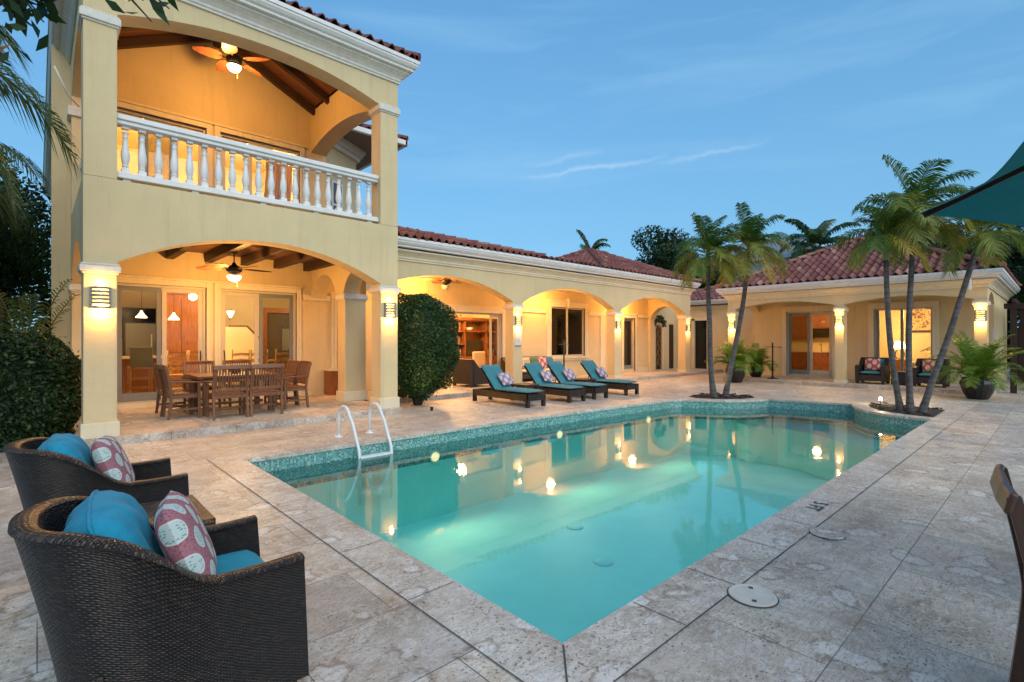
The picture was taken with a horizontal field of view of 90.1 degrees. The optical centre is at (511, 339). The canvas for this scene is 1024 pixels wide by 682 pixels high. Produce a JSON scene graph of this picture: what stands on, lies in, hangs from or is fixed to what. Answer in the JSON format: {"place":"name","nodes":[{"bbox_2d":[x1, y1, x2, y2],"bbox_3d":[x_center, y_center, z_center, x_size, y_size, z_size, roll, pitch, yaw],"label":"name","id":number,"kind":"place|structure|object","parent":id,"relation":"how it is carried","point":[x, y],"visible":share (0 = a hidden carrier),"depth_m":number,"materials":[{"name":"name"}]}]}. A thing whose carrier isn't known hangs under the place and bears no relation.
{"place":"outdoors","nodes":[
{"label":"outdoors","id":0,"kind":"place"},
{"bbox_2d":[123,323,155,355],"bbox_3d":[-10.429,0.450,14.307,0.700,1.800,0.640,0,0,-43],"label":"refrigerator","id":1,"kind":"object","parent":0,"point":[139,334],"visible":0.45,"depth_m":14.09,"materials":[{"name":"beige metal"}]},
{"bbox_2d":[122,356,161,393],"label":"kitchen island","id":2,"kind":"structure","parent":0,"point":[135,372],"depth_m":12.59,"materials":[{"name":"brown wood"}]},
{"bbox_2d":[0,369,1023,681],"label":"pool deck","id":3,"kind":"structure","parent":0,"point":[912,575],"depth_m":3.26,"materials":[{"name":"beige stone"}]},
{"bbox_2d":[0,83,49,241],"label":"coconut palm","id":4,"kind":"object","parent":3,"relation":"on","point":[22,160],"visible":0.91,"depth_m":8.65,"materials":[{"name":"green plant"}]},
{"bbox_2d":[0,214,50,333],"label":"garden shrub","id":5,"kind":"object","parent":3,"relation":"on","point":[14,247],"visible":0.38,"depth_m":10.53,"materials":[{"name":"green plant"}]},
{"bbox_2d":[0,154,50,330],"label":"broadleaf tree","id":6,"kind":"object","parent":3,"relation":"on","point":[38,213],"visible":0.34,"depth_m":11.78,"materials":[{"name":"green plant"}]},
{"bbox_2d":[0,279,79,337],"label":"young palm","id":7,"kind":"object","parent":3,"relation":"on","point":[18,319],"visible":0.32,"depth_m":9.38,"materials":[{"name":"green plant"}]},
{"bbox_2d":[0,326,80,451],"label":"clipped hedge bush","id":8,"kind":"object","parent":3,"relation":"on","point":[40,384],"visible":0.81,"depth_m":7.28,"materials":[{"name":"green plant"}]},
{"bbox_2d":[0,25,84,226],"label":"coconut palm","id":9,"kind":"object","parent":3,"relation":"on","point":[4,171],"visible":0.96,"depth_m":5.62,"materials":[{"name":"green plant"}]},
{"bbox_2d":[0,0,178,62],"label":"overhanging tree","id":10,"kind":"object","parent":3,"relation":"on","point":[19,12],"visible":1,"depth_m":3.03,"materials":[{"name":"green plant"}]},
{"bbox_2d":[2,437,188,509],"bbox_3d":[-2.791,1.105,3.468,0.947,0.899,0.749,0,0,-43],"label":"wicker armchair","id":11,"kind":"object","parent":3,"relation":"on","point":[39,476],"visible":0.41,"depth_m":3.12,"materials":[{"name":"brown wicker"}]},
{"bbox_2d":[37,433,95,467],"bbox_3d":[-2.912,0.875,3.369,0.279,0.532,0.612,-24,14,-34],"label":"back cushion","id":12,"kind":"object","parent":11,"relation":"on","point":[74,446],"visible":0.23,"depth_m":3.25,"materials":[{"name":"teal fabric"}]},
{"bbox_2d":[90,435,134,481],"bbox_3d":[-2.696,0.850,3.460,0.140,0.410,0.420,-24,9,-29],"label":"throw pillow","id":13,"kind":"object","parent":11,"relation":"on","point":[109,456],"visible":0.74,"depth_m":3.32,"materials":[{"name":"fabric"}]},
{"bbox_2d":[7,496,308,681],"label":"wicker armchair","id":14,"kind":"object","parent":3,"relation":"on","point":[109,609],"visible":0.93,"depth_m":1.87,"materials":[{"name":"brown wicker"}]},
{"bbox_2d":[63,490,164,557],"bbox_3d":[-1.577,0.875,2.050,0.279,0.532,0.612,-24,14,-34],"label":"back cushion","id":15,"kind":"object","parent":14,"relation":"on","point":[116,515],"visible":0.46,"depth_m":1.93,"materials":[{"name":"teal fabric"}]},
{"bbox_2d":[154,491,216,574],"bbox_3d":[-1.361,0.850,2.141,0.140,0.410,0.420,-24,9,-29],"label":"throw pillow","id":16,"kind":"object","parent":14,"relation":"on","point":[183,537],"visible":0.81,"depth_m":1.99,"materials":[{"name":"fabric"}]},
{"bbox_2d":[140,495,215,525],"bbox_3d":[-2.204,1.300,3.003,0.680,0.500,0.620,0,0,-43],"label":"wicker side table","id":17,"kind":"object","parent":3,"relation":"on","point":[208,518],"visible":0.07,"depth_m":3.14,"materials":[{"name":"wicker"}]},
{"bbox_2d":[40,0,423,447],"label":"two storey house","id":18,"kind":"structure","parent":3,"relation":"on","point":[179,140],"depth_m":10.16,"materials":[{"name":"paint"}]},
{"bbox_2d":[90,286,110,308],"bbox_3d":[-5.954,-0.610,7.399,0.244,0.320,0.114,0,0,-43],"label":"wall sconce","id":19,"kind":"object","parent":18,"relation":"attached to","point":[100,296],"depth_m":7.38,"materials":[{"name":"silver metal"}]},
{"bbox_2d":[122,307,155,337],"bbox_3d":[-11.344,-0.500,15.218,1.200,0.900,0.060,0,0,-43],"label":"window","id":20,"kind":"structure","parent":18,"relation":"attached to","point":[129,315],"depth_m":15.28,"materials":[{"name":"black glass"}]},
{"bbox_2d":[127,347,152,393],"bbox_3d":[-8.768,0.760,12.050,0.440,1.180,0.450,0,0,-43],"label":"bar stool","id":21,"kind":"object","parent":18,"relation":"on","point":[141,357],"visible":0.86,"depth_m":11.92,"materials":[{"name":"brown wood"}]},
{"bbox_2d":[117,274,213,403],"bbox_3d":[-7.556,0.045,11.032,1.930,2.770,0.210,0,0,-43],"label":"sliding door","id":22,"kind":"structure","parent":18,"relation":"in","point":[138,283],"depth_m":11.06,"materials":[{"name":"white metal"}]},
{"bbox_2d":[117,98,213,187],"bbox_3d":[-7.593,-3.655,10.998,2.030,2.570,0.210,0,0,-43],"label":"sliding door","id":23,"kind":"structure","parent":18,"relation":"in","point":[123,104],"depth_m":11.14,"materials":[{"name":"beige glass"}]},
{"bbox_2d":[152,363,190,416],"bbox_3d":[-6.551,0.943,9.857,0.618,0.979,0.638,0,0,-43],"label":"teak armchair","id":24,"kind":"object","parent":18,"relation":"on","point":[158,378],"visible":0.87,"depth_m":9.81,"materials":[{"name":"brown wood"}]},
{"bbox_2d":[167,350,187,385],"bbox_3d":[-8.454,0.809,12.844,0.458,1.082,0.513,0,0,-43],"label":"ladder back chair","id":25,"kind":"object","parent":18,"relation":"on","point":[176,361],"visible":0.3,"depth_m":12.68,"materials":[{"name":"brown wood"}]},
{"bbox_2d":[161,291,197,387],"bbox_3d":[-9.587,0.000,14.694,0.940,2.700,0.760,0,0,-43],"label":"kitchen cabinet","id":26,"kind":"object","parent":18,"relation":"on","point":[182,334],"visible":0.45,"depth_m":14.45,"materials":[{"name":"brown wood"}]},
{"bbox_2d":[158,364,202,419],"bbox_3d":[-6.128,0.943,9.431,0.618,0.979,0.638,0,0,-43],"label":"teak armchair","id":27,"kind":"object","parent":18,"relation":"on","point":[171,395],"visible":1,"depth_m":9.35,"materials":[{"name":"brown wood"}]},
{"bbox_2d":[183,360,220,407],"bbox_3d":[-6.552,0.943,10.796,0.638,0.979,0.618,0,0,-43],"label":"teak armchair","id":28,"kind":"object","parent":18,"relation":"on","point":[194,363],"visible":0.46,"depth_m":10.90,"materials":[{"name":"brown wood"}]},
{"bbox_2d":[205,365,249,419],"bbox_3d":[-5.225,0.943,9.398,0.638,0.979,0.618,0,0,-43],"label":"teak armchair","id":29,"kind":"object","parent":18,"relation":"on","point":[224,393],"visible":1,"depth_m":9.28,"materials":[{"name":"brown wood"}]},
{"bbox_2d":[192,43,269,77],"bbox_3d":[-5.665,-5.935,10.332,1.363,1.250,1.375,0,0,-43],"label":"ceiling fan","id":30,"kind":"object","parent":18,"relation":"hanging from","point":[232,62],"visible":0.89,"depth_m":10.24,"materials":[{"name":"brown metal"}]},
{"bbox_2d":[184,371,279,415],"bbox_3d":[-5.636,1.058,10.325,1.480,0.745,1.200,0,0,-43],"label":"dining table","id":31,"kind":"object","parent":18,"relation":"on","point":[203,377],"visible":0.49,"depth_m":10.10,"materials":[{"name":"brown wood"}]},
{"bbox_2d":[196,252,270,286],"bbox_3d":[-5.577,-1.445,10.380,1.319,0.750,1.387,0,0,-43],"label":"ceiling fan","id":32,"kind":"object","parent":18,"relation":"hanging from","point":[234,269],"visible":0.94,"depth_m":10.25,"materials":[{"name":"brown metal"}]},
{"bbox_2d":[222,360,253,406],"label":"teak armchair","id":33,"kind":"object","parent":18,"relation":"on","point":[232,362],"visible":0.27,"depth_m":11.41,"materials":[{"name":"brown wood"}]},
{"bbox_2d":[225,325,258,382],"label":"stair wall","id":34,"kind":"structure","parent":18,"relation":"on","point":[239,338],"depth_m":16.16,"materials":[{"name":"paint"}]},
{"bbox_2d":[214,281,302,401],"bbox_3d":[-6.116,0.045,12.370,2.000,2.770,0.210,0,0,-43],"label":"sliding door","id":35,"kind":"structure","parent":18,"relation":"in","point":[221,288],"depth_m":12.38,"materials":[{"name":"white glass"}]},
{"bbox_2d":[213,123,305,203],"bbox_3d":[-6.087,-3.655,12.397,2.080,2.570,0.210,0,0,-43],"label":"sliding door","id":36,"kind":"structure","parent":18,"relation":"in","point":[219,129],"depth_m":12.27,"materials":[{"name":"beige glass"}]},
{"bbox_2d":[242,363,284,416],"bbox_3d":[-4.785,0.943,9.835,0.638,0.979,0.618,0,0,-43],"label":"teak armchair","id":37,"kind":"object","parent":18,"relation":"on","point":[261,390],"visible":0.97,"depth_m":9.70,"materials":[{"name":"brown wood"}]},
{"bbox_2d":[263,308,288,381],"bbox_3d":[-7.285,0.175,16.506,1.500,2.350,0.100,0,0,-43],"label":"interior door","id":38,"kind":"structure","parent":18,"relation":"attached to","point":[275,328],"depth_m":16.29,"materials":[{"name":"brown wood"}]},
{"bbox_2d":[267,313,288,381],"bbox_3d":[-7.302,0.250,16.524,1.200,2.200,0.030,0,0,-43],"label":"door leaf","id":39,"kind":"structure","parent":38,"relation":"in","point":[276,322],"depth_m":16.28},
{"bbox_2d":[264,161,291,201],"bbox_3d":[-6.166,-3.500,13.245,0.900,2.200,0.080,0,0,-43],"label":"balcony room curtain","id":40,"kind":"object","parent":18,"relation":"hanging from","point":[277,175],"visible":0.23,"depth_m":13.33,"materials":[{"name":"fabric"}]},
{"bbox_2d":[264,360,298,404],"bbox_3d":[-5.086,0.943,11.273,0.618,0.979,0.638,0,0,-43],"label":"teak armchair","id":41,"kind":"object","parent":18,"relation":"on","point":[292,367],"visible":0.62,"depth_m":11.34,"materials":[{"name":"brown wood"}]},
{"bbox_2d":[275,360,311,409],"bbox_3d":[-4.649,0.943,10.833,0.618,0.979,0.638,0,0,-43],"label":"teak armchair","id":42,"kind":"object","parent":18,"relation":"on","point":[302,374],"visible":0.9,"depth_m":10.78,"materials":[{"name":"brown wood"}]},
{"bbox_2d":[323,369,337,394],"bbox_3d":[-4.593,1.100,13.404,0.580,0.660,0.450,0,0,-43],"label":"cabinet","id":43,"kind":"object","parent":18,"relation":"on","point":[330,381],"visible":0.54,"depth_m":13.17,"materials":[{"name":"brown wood"}]},
{"bbox_2d":[330,292,366,370],"bbox_3d":[-4.463,-0.160,13.866,1.020,2.180,0.210,0,0,-43],"label":"window","id":44,"kind":"structure","parent":18,"relation":"in","point":[333,301],"depth_m":13.55,"materials":[{"name":"beige glass"}]},
{"bbox_2d":[326,123,407,212],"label":"house block","id":45,"kind":"structure","parent":18,"relation":"on","point":[352,149],"depth_m":14.96,"materials":[{"name":"beige paint"}]},
{"bbox_2d":[331,180,342,210],"bbox_3d":[-5.019,-3.850,14.619,0.070,1.300,0.530,0,0,15],"label":"window","id":46,"kind":"structure","parent":45,"relation":"in","point":[333,183],"depth_m":14.51,"materials":[{"name":"white paint"}]},
{"bbox_2d":[384,302,395,317],"bbox_3d":[-2.515,-0.610,10.595,0.244,0.320,0.114,0,0,-43],"label":"wall sconce","id":47,"kind":"object","parent":18,"relation":"attached to","point":[389,309],"depth_m":10.54,"materials":[{"name":"glass"}]},
{"bbox_2d":[334,402,392,505],"bbox_3d":[-2.313,1.733,8.020,0.670,1.433,0.840,0,0,-43],"label":"pool ladder","id":48,"kind":"object","parent":3,"relation":"on","point":[360,474],"visible":1,"depth_m":7.85,"materials":[{"name":"white metal"}]},
{"bbox_2d":[398,288,463,404],"bbox_3d":[-2.211,0.167,12.125,2.077,2.783,2.056,0,0,-43],"label":"topiary bush","id":49,"kind":"object","parent":3,"relation":"on","point":[429,357],"visible":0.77,"depth_m":11.53,"materials":[{"name":"green plant"}]},
{"bbox_2d":[473,364,545,407],"bbox_3d":[-0.103,1.092,12.455,0.610,0.916,1.951,0,0,-44],"label":"sun lounger","id":50,"kind":"object","parent":3,"relation":"on","point":[498,389],"visible":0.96,"depth_m":12.33,"materials":[{"name":"fabric"}]},
{"bbox_2d":[498,372,513,384],"bbox_3d":[-0.153,0.965,12.651,0.370,0.350,0.110,-7,-33,-44],"label":"throw pillow","id":51,"kind":"object","parent":50,"relation":"on","point":[505,378],"visible":1,"depth_m":12.58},
{"bbox_2d":[359,226,722,402],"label":"arcade wing","id":52,"kind":"structure","parent":3,"relation":"on","point":[581,302],"depth_m":18.86,"materials":[{"name":"paint"}]},
{"bbox_2d":[422,278,458,289],"bbox_3d":[-1.955,-1.625,14.917,1.387,0.550,1.325,0,0,-43],"label":"ceiling fan","id":53,"kind":"object","parent":52,"relation":"hanging from","point":[445,281],"visible":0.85,"depth_m":14.76,"materials":[{"name":"brown metal"}]},
{"bbox_2d":[453,359,490,387],"bbox_3d":[-1.215,1.010,15.825,0.855,0.840,0.961,0,0,-43],"label":"wicker lounge chair","id":54,"kind":"object","parent":52,"relation":"on","point":[469,372],"visible":0.91,"depth_m":15.40,"materials":[{"name":"brown wicker"}]},
{"bbox_2d":[445,312,500,383],"bbox_3d":[-1.412,0.260,16.782,2.780,2.300,0.151,0,0,-43],"label":"folding door","id":55,"kind":"structure","parent":52,"relation":"in","point":[498,316],"depth_m":17.46,"materials":[{"name":"beige glass"}]},
{"bbox_2d":[450,317,496,374],"bbox_3d":[-1.535,0.280,20.389,2.330,2.280,0.520,0,0,-43],"label":"bookcase","id":56,"kind":"object","parent":52,"relation":"on","point":[479,331],"visible":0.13,"depth_m":20.59,"materials":[{"name":"brown wood"}]},
{"bbox_2d":[466,340,482,355],"bbox_3d":[-1.526,0.345,20.342,0.840,0.630,0.140,0,0,-43],"label":"television","id":57,"kind":"object","parent":56,"relation":"on","point":[474,346],"visible":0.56,"depth_m":20.27,"materials":[{"name":"black glass"}]},
{"bbox_2d":[472,351,484,367],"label":"dining armchair","id":58,"kind":"object","parent":52,"relation":"on","point":[478,358],"visible":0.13,"depth_m":18.82,"materials":[{"name":"beige fabric"}]},
{"bbox_2d":[546,299,589,360],"bbox_3d":[2.189,-0.390,20.047,2.540,2.400,0.210,0,0,-43],"label":"window","id":59,"kind":"structure","parent":52,"relation":"in","point":[565,323],"depth_m":20.05,"materials":[{"name":"white glass"}]},
{"bbox_2d":[621,313,637,371],"bbox_3d":[5.208,0.135,22.894,1.220,2.590,0.210,0,0,-43],"label":"sliding door","id":60,"kind":"structure","parent":52,"relation":"in","point":[625,317],"depth_m":23.14,"materials":[{"name":"beige glass"}]},
{"bbox_2d":[655,324,661,369],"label":"arched door","id":61,"kind":"structure","parent":52,"relation":"in","point":[658,331],"depth_m":24.48,"materials":[{"name":"wood"}]},
{"bbox_2d":[669,324,672,368],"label":"narrow door","id":62,"kind":"structure","parent":52,"relation":"in","point":[670,325],"depth_m":25.24,"materials":[{"name":"brown wood"}]},
{"bbox_2d":[520,363,585,402],"bbox_3d":[0.983,1.092,13.437,0.610,0.916,1.951,0,0,-42],"label":"sun lounger","id":63,"kind":"object","parent":3,"relation":"on","point":[546,387],"visible":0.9,"depth_m":13.07,"materials":[{"name":"teal fabric"}]},
{"bbox_2d":[547,362,607,399],"bbox_3d":[1.663,1.092,14.097,0.610,0.916,1.951,0,0,-44],"label":"sun lounger","id":64,"kind":"object","parent":3,"relation":"on","point":[558,368],"visible":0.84,"depth_m":13.84,"materials":[{"name":"teal fabric"}]},
{"bbox_2d":[208,397,955,681],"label":"pool coping","id":65,"kind":"object","parent":3,"relation":"on","point":[613,646],"visible":1,"depth_m":3.44,"materials":[{"name":"beige stone"}]},
{"bbox_2d":[207,420,955,681],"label":"coping joint","id":66,"kind":"object","parent":65,"relation":"on","point":[459,636],"visible":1,"depth_m":3.06,"materials":[{"name":"stone"}]},
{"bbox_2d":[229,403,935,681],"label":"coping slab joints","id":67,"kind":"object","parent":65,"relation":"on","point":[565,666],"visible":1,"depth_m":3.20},
{"bbox_2d":[576,229,610,252],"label":"coconut palm","id":68,"kind":"object","parent":3,"relation":"on","point":[598,243],"visible":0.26,"depth_m":31.89,"materials":[{"name":"green plant"}]},
{"bbox_2d":[574,360,638,395],"bbox_3d":[2.727,1.092,15.058,0.610,0.916,1.951,0,0,-42],"label":"sun lounger","id":69,"kind":"object","parent":3,"relation":"on","point":[592,373],"visible":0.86,"depth_m":14.64,"materials":[{"name":"teal fabric"}]},
{"bbox_2d":[630,225,696,276],"bbox_3d":[11.035,-3.317,37.585,6.682,9.942,6.127,0,0,-43],"label":"broadleaf tree","id":70,"kind":"object","parent":3,"relation":"on","point":[664,251],"visible":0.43,"depth_m":35.86,"materials":[{"name":"green plant"}]},
{"bbox_2d":[693,267,736,288],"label":"broadleaf tree","id":71,"kind":"object","parent":3,"relation":"on","point":[712,282],"visible":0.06,"depth_m":37.85,"materials":[{"name":"green plant"}]},
{"bbox_2d":[689,392,754,398],"bbox_3d":[5.657,1.516,13.891,1.706,0.052,1.261,0,0,-12],"label":"planting bed","id":72,"kind":"object","parent":3,"relation":"on","point":[707,395],"visible":0.79,"depth_m":13.58,"materials":[{"name":"soil"}]},
{"bbox_2d":[671,212,749,397],"bbox_3d":[5.224,-0.892,13.499,2.069,4.904,2.008,0,0,23],"label":"palm tree","id":73,"kind":"object","parent":72,"relation":"in","point":[710,243],"visible":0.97,"depth_m":13.35,"materials":[{"name":"green plant"}]},
{"bbox_2d":[710,202,792,396],"bbox_3d":[6.374,-1.040,13.600,2.079,5.214,2.207,0,0,8],"label":"palm tree","id":74,"kind":"object","parent":72,"relation":"in","point":[756,238],"visible":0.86,"depth_m":13.41,"materials":[{"name":"green plant"}]},
{"bbox_2d":[705,337,760,382],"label":"potted palm","id":75,"kind":"object","parent":3,"relation":"on","point":[740,371],"visible":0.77,"depth_m":18.28,"materials":[{"name":"plant"}]},
{"bbox_2d":[727,584,778,607],"bbox_3d":[1.450,1.539,3.081,0.286,0.013,0.286,0,0,18],"label":"skimmer lid","id":76,"kind":"object","parent":3,"relation":"on","point":[751,595],"visible":1,"depth_m":3.06,"materials":[{"name":"plastic"}]},
{"bbox_2d":[778,218,860,263],"bbox_3d":[20.187,-3.312,33.725,4.989,9.737,5.022,0,0,-43],"label":"coconut palm","id":77,"kind":"object","parent":3,"relation":"on","point":[815,236],"visible":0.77,"depth_m":33.62,"materials":[{"name":"green plant"}]},
{"bbox_2d":[809,527,845,539],"bbox_3d":[2.505,1.540,4.062,0.246,0.012,0.246,0,0,18],"label":"skimmer lid","id":78,"kind":"object","parent":3,"relation":"on","point":[827,533],"visible":1,"depth_m":4.05,"materials":[{"name":"white stone"}]},
{"bbox_2d":[715,235,1021,395],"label":"guest cottage","id":79,"kind":"structure","parent":3,"relation":"on","point":[820,283],"depth_m":17.55,"materials":[{"name":"paint"}]},
{"bbox_2d":[743,343,778,376],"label":"potted palm","id":80,"kind":"object","parent":79,"relation":"on","point":[756,370],"visible":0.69,"depth_m":19.36,"materials":[{"name":"plant"}]},
{"bbox_2d":[781,305,834,377],"bbox_3d":[11.369,0.070,19.534,0.210,2.720,1.960,0,0,-43],"label":"sliding door","id":81,"kind":"structure","parent":79,"relation":"in","point":[787,312],"depth_m":19.56,"materials":[{"name":"white glass"}]},
{"bbox_2d":[791,315,828,370],"bbox_3d":[13.560,0.110,22.089,0.620,2.600,2.740,0,0,-43],"label":"kitchenette","id":82,"kind":"object","parent":79,"relation":"on","point":[799,358],"visible":0.37,"depth_m":22.41,"materials":[{"name":"brown wood"}]},
{"bbox_2d":[855,357,889,384],"bbox_3d":[11.812,1.010,16.738,0.786,0.840,0.812,0,0,-43],"label":"wicker lounge chair","id":83,"kind":"object","parent":79,"relation":"on","point":[882,374],"visible":0.7,"depth_m":16.61,"materials":[{"name":"wicker"}]},
{"bbox_2d":[865,358,879,369],"bbox_3d":[11.793,0.810,16.720,0.120,0.400,0.420,19,-13,-41],"label":"throw pillow","id":84,"kind":"object","parent":83,"relation":"on","point":[872,363],"visible":1,"depth_m":16.68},
{"bbox_2d":[867,300,939,379],"bbox_3d":[13.322,0.070,17.431,0.210,2.720,1.980,0,0,-43],"label":"bedroom window","id":85,"kind":"structure","parent":79,"relation":"in","point":[874,309],"depth_m":17.45,"materials":[{"name":"beige paint"}]},
{"bbox_2d":[912,309,930,332],"bbox_3d":[16.080,-0.780,19.789,0.040,1.000,1.120,0,0,-43],"label":"framed picture","id":86,"kind":"object","parent":79,"relation":"attached to","point":[921,320],"visible":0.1,"depth_m":19.92,"materials":[{"name":"paper"}]},
{"bbox_2d":[912,358,949,387],"bbox_3d":[12.833,1.010,15.639,0.786,0.840,0.812,0,0,-43],"label":"wicker lounge chair","id":87,"kind":"object","parent":79,"relation":"on","point":[919,377],"visible":0.4,"depth_m":15.57,"materials":[{"name":"wicker"}]},
{"bbox_2d":[869,402,943,416],"bbox_3d":[8.609,1.516,11.338,1.950,0.053,1.410,0,0,-43],"label":"planting bed","id":88,"kind":"object","parent":3,"relation":"on","point":[888,407],"visible":0.77,"depth_m":11.08,"materials":[{"name":"soil"}]},
{"bbox_2d":[832,204,938,410],"bbox_3d":[7.993,-0.680,10.953,1.772,4.495,1.930,0,0,-43],"label":"palm tree","id":89,"kind":"object","parent":88,"relation":"in","point":[889,238],"visible":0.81,"depth_m":10.85,"materials":[{"name":"green plant"}]},
{"bbox_2d":[851,154,980,411],"bbox_3d":[8.546,-1.212,10.786,2.503,5.530,2.290,0,0,-43],"label":"palm tree","id":90,"kind":"object","parent":88,"relation":"on","point":[913,196],"visible":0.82,"depth_m":10.57,"materials":[{"name":"green plant"}]},
{"bbox_2d":[917,186,1023,412],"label":"palm tree","id":91,"kind":"object","parent":88,"relation":"in","point":[989,241],"visible":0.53,"depth_m":10.65,"materials":[{"name":"green plant"}]},
{"bbox_2d":[904,226,1014,260],"bbox_3d":[21.250,-2.092,25.354,6.751,7.498,6.339,0,0,-43],"label":"broadleaf tree","id":92,"kind":"object","parent":3,"relation":"on","point":[945,246],"visible":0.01,"depth_m":24.41,"materials":[{"name":"green plant"}]},
{"bbox_2d":[919,141,1023,226],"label":"patio umbrella","id":93,"kind":"object","parent":3,"relation":"on","point":[998,196],"visible":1,"depth_m":3.41,"materials":[{"name":"teal fabric"}]},
{"bbox_2d":[922,330,1023,399],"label":"potted palm","id":94,"kind":"object","parent":3,"relation":"on","point":[978,365],"visible":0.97,"depth_m":13.12,"materials":[{"name":"plant"}]},
{"bbox_2d":[963,224,1023,318],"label":"broadleaf tree","id":95,"kind":"object","parent":3,"relation":"on","point":[1014,257],"visible":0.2,"depth_m":22.35,"materials":[{"name":"green plant"}]},
{"bbox_2d":[990,464,1023,681],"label":"wooden chair","id":96,"kind":"object","parent":3,"relation":"on","point":[1009,500],"visible":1,"depth_m":2.20,"materials":[{"name":"brown wood"}]},
{"bbox_2d":[1004,298,1023,393],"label":"timber pergola","id":97,"kind":"object","parent":3,"relation":"on","point":[1014,305],"visible":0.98,"depth_m":14.76,"materials":[{"name":"brown wood"}]},
{"bbox_2d":[1007,268,1023,373],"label":"garden shrub","id":98,"kind":"object","parent":3,"relation":"on","point":[1018,297],"visible":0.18,"depth_m":20.50,"materials":[{"name":"green plant"}]},
{"bbox_2d":[0,0,1023,330],"label":"sky","id":99,"kind":"structure","parent":0,"point":[527,124],"materials":[{"name":"blue"}]},
{"bbox_2d":[501,356,556,378],"bbox_3d":[0.683,1.020,17.995,2.212,0.820,0.806,0,0,-43],"label":"wicker sofa","id":100,"kind":"object","parent":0,"point":[525,374],"visible":0.17,"depth_m":17.50,"materials":[{"name":"beige fabric"}]},
{"bbox_2d":[295,418,895,533],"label":"pool wall","id":101,"kind":"structure","parent":0,"point":[425,491],"depth_m":9.80,"materials":[{"name":"teal paint"}]},
{"bbox_2d":[252,401,926,487],"bbox_3d":[2.960,1.823,8.839,12.470,0.455,5.480,0,0,-43],"label":"pool mosaic band","id":102,"kind":"object","parent":101,"relation":"on","point":[298,471],"visible":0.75,"depth_m":10.23,"materials":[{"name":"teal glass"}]},
{"bbox_2d":[375,455,827,642],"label":"pool floor","id":103,"kind":"structure","parent":0,"point":[529,557],"depth_m":7.95,"materials":[{"name":"teal paint"}]},
{"bbox_2d":[737,420,892,480],"bbox_3d":[7.397,2.545,11.380,2.202,0.890,4.190,0,0,-22],"label":"pool bench step","id":104,"kind":"object","parent":103,"relation":"on","point":[827,452],"visible":0.65,"depth_m":11.69,"materials":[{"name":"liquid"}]},
{"bbox_2d":[690,282,752,371],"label":"connecting building","id":105,"kind":"structure","parent":0,"point":[698,332],"depth_m":25.02,"materials":[{"name":"beige paint"}]},
{"bbox_2d":[695,320,706,368],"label":"door","id":106,"kind":"structure","parent":105,"relation":"in","point":[700,326],"depth_m":25.47,"materials":[{"name":"black glass"}]},
{"bbox_2d":[701,237,817,280],"bbox_3d":[22.465,-3.400,43.400,13.440,9.900,10.440,0,0,-43],"label":"broadleaf tree","id":107,"kind":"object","parent":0,"point":[786,255],"depth_m":38.78,"materials":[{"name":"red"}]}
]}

